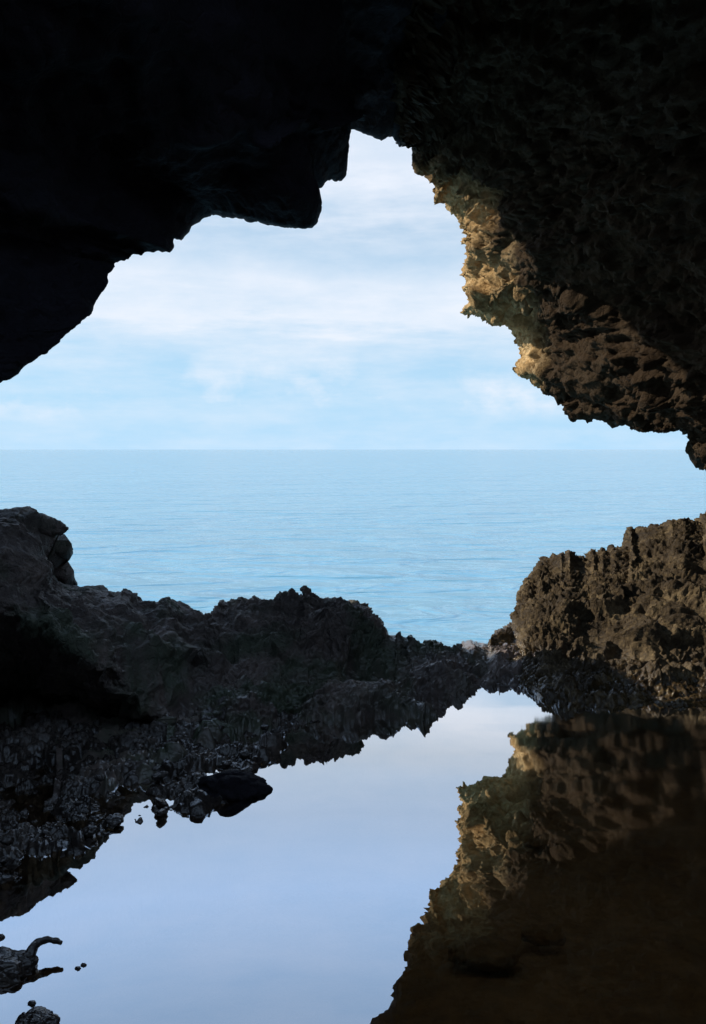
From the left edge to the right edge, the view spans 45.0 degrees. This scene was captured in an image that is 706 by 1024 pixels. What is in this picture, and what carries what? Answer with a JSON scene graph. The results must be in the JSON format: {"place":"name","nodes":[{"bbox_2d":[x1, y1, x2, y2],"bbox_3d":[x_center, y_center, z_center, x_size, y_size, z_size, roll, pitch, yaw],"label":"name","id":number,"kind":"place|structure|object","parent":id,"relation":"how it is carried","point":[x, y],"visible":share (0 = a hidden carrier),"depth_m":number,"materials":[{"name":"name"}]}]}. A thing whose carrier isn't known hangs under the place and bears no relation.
{"place":"outdoors","nodes":[
{"label":"outdoors","id":0,"kind":"place"},
{"bbox_2d":[0,506,238,802],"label":"rock bank","id":1,"kind":"object","parent":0,"point":[72,651],"visible":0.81,"depth_m":4.55,"materials":[{"name":"grey stone"}]},
{"bbox_2d":[0,0,448,382],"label":"cave roof","id":2,"kind":"structure","parent":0,"point":[128,128],"depth_m":4.96,"materials":[{"name":"black stone"}]},
{"bbox_2d":[0,129,688,448],"label":"sky","id":3,"kind":"structure","parent":0,"point":[349,330],"materials":[{"name":"blue"}]},
{"bbox_2d":[0,449,705,646],"bbox_3d":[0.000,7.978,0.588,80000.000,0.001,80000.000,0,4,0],"label":"sea","id":4,"kind":"structure","parent":0,"point":[447,547],"depth_m":103.18,"materials":[{"name":"blue liquid"}]},
{"bbox_2d":[0,683,705,842],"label":"pool","id":5,"kind":"structure","parent":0,"point":[518,752],"depth_m":3.99,"materials":[{"name":"liquid"}]},
{"bbox_2d":[0,934,4,941],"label":"pebble","id":6,"kind":"object","parent":5,"relation":"in","point":[2,937],"visible":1,"depth_m":2.62,"materials":[{"name":"grey stone"}]},
{"bbox_2d":[7,859,20,869],"bbox_3d":[-1.211,1.258,3.041,0.054,0.031,0.045,-21,24,3],"label":"shore stone","id":7,"kind":"object","parent":5,"relation":"on","point":[12,864],"visible":1,"depth_m":3.03,"materials":[{"name":"grey stone"}]},
{"bbox_2d":[0,936,62,994],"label":"hooked pool rock","id":8,"kind":"object","parent":5,"relation":"in","point":[18,968],"visible":1,"depth_m":2.44,"materials":[{"name":"grey stone"}]},
{"bbox_2d":[27,1000,35,1007],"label":"pebble","id":9,"kind":"object","parent":5,"relation":"in","point":[31,1003],"visible":0.98,"depth_m":2.31,"materials":[{"name":"grey stone"}]},
{"bbox_2d":[15,1006,60,1023],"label":"pool rock","id":10,"kind":"object","parent":5,"relation":"on","point":[38,1015],"visible":1,"depth_m":2.22,"materials":[{"name":"grey stone"}]},
{"bbox_2d":[106,815,123,826],"bbox_3d":[-0.950,1.234,3.403,0.071,0.030,0.066,0,19,-22],"label":"shore stone","id":11,"kind":"object","parent":5,"relation":"on","point":[113,821],"visible":1,"depth_m":3.39,"materials":[{"name":"grey stone"}]},
{"bbox_2d":[154,797,167,807],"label":"shore stone","id":12,"kind":"object","parent":5,"relation":"in","point":[160,803],"visible":1,"depth_m":3.54,"materials":[{"name":"grey stone"}]},
{"bbox_2d":[156,809,166,816],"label":"shore stone","id":13,"kind":"object","parent":5,"relation":"on","point":[161,812],"visible":1,"depth_m":3.46,"materials":[{"name":"grey stone"}]},
{"bbox_2d":[260,724,268,729],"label":"shore stone","id":14,"kind":"object","parent":5,"relation":"on","point":[264,727],"visible":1,"depth_m":4.42,"materials":[{"name":"grey stone"}]},
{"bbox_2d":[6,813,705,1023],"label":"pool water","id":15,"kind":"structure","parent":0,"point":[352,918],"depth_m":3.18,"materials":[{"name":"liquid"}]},
{"bbox_2d":[0,693,320,1023],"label":"rock shelf","id":16,"kind":"object","parent":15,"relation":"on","point":[77,893],"visible":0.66,"depth_m":3.41,"materials":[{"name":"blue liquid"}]},
{"bbox_2d":[0,854,10,863],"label":"shore stone","id":17,"kind":"object","parent":16,"relation":"on","point":[4,859],"visible":1,"depth_m":3.06,"materials":[{"name":"grey stone"}]},
{"bbox_2d":[0,835,13,845],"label":"shore stone","id":18,"kind":"object","parent":16,"relation":"on","point":[7,840],"visible":1,"depth_m":3.17,"materials":[{"name":"grey stone"}]},
{"bbox_2d":[41,829,49,833],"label":"shore stone","id":19,"kind":"object","parent":16,"relation":"on","point":[44,831],"visible":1,"depth_m":3.26,"materials":[{"name":"grey stone"}]},
{"bbox_2d":[81,824,97,837],"bbox_3d":[-1.026,1.242,3.313,0.065,0.041,0.071,-16,14,-25],"label":"shore stone","id":20,"kind":"object","parent":16,"relation":"on","point":[89,830],"visible":0.91,"depth_m":3.29,"materials":[{"name":"grey stone"}]},
{"bbox_2d":[94,773,104,780],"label":"shore stone","id":21,"kind":"object","parent":16,"relation":"on","point":[99,777],"visible":1,"depth_m":3.68,"materials":[{"name":"grey stone"}]},
{"bbox_2d":[152,766,159,770],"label":"shore stone","id":22,"kind":"object","parent":16,"relation":"on","point":[155,768],"visible":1,"depth_m":3.79,"materials":[{"name":"grey stone"}]},
{"bbox_2d":[151,771,168,781],"bbox_3d":[-0.848,1.160,3.742,0.066,0.039,0.085,-21,-7,27],"label":"shore stone","id":23,"kind":"object","parent":16,"relation":"on","point":[159,776],"visible":1,"depth_m":3.73,"materials":[{"name":"grey stone"}]},
{"bbox_2d":[219,760,231,769],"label":"shore stone","id":24,"kind":"object","parent":16,"relation":"on","point":[223,765],"visible":1,"depth_m":3.95,"materials":[{"name":"grey stone"}]},
{"bbox_2d":[197,770,272,800],"bbox_3d":[-0.524,1.220,3.744,0.366,0.160,0.231,4,2,-29],"label":"shore boulder","id":25,"kind":"object","parent":16,"relation":"on","point":[233,785],"visible":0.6,"depth_m":3.68,"materials":[{"name":"black stone"}]},
{"bbox_2d":[239,749,249,758],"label":"shore stone","id":26,"kind":"object","parent":16,"relation":"on","point":[244,754],"visible":1,"depth_m":4.08,"materials":[{"name":"grey stone"}]},
{"bbox_2d":[240,765,252,771],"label":"shore stone","id":27,"kind":"object","parent":16,"relation":"on","point":[248,768],"visible":0.56,"depth_m":3.93,"materials":[{"name":"grey stone"}]},
{"bbox_2d":[447,932,522,971],"bbox_3d":[0.468,1.556,3.013,0.273,0.104,0.168,0,4,0],"label":"sunken stone","id":28,"kind":"object","parent":15,"relation":"on","point":[485,952],"visible":1,"depth_m":2.97,"materials":[{"name":"brown stone"}]},
{"bbox_2d":[524,837,555,849],"bbox_3d":[0.839,1.492,3.837,0.134,0.050,0.095,-2,5,-27],"label":"sunken stone","id":29,"kind":"object","parent":15,"relation":"on","point":[544,843],"visible":1,"depth_m":3.82,"materials":[{"name":"brown stone"}]},
{"bbox_2d":[520,924,565,946],"bbox_3d":[0.694,1.546,3.111,0.166,0.064,0.101,0,4,0],"label":"sunken stone","id":30,"kind":"object","parent":15,"relation":"on","point":[546,935],"visible":1,"depth_m":3.09,"materials":[{"name":"brown stone"}]},
{"bbox_2d":[176,585,537,736],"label":"rock ridge","id":31,"kind":"object","parent":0,"point":[334,659],"visible":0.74,"depth_m":5.19,"materials":[{"name":"grey stone"}]},
{"bbox_2d":[390,0,705,470],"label":"rock overhang","id":32,"kind":"object","parent":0,"point":[558,148],"visible":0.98,"depth_m":8.47,"materials":[{"name":"beige stone"}]},
{"bbox_2d":[479,512,705,706],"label":"rock mound","id":33,"kind":"object","parent":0,"point":[623,624],"visible":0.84,"depth_m":6.09,"materials":[{"name":"brown stone"}]}
]}

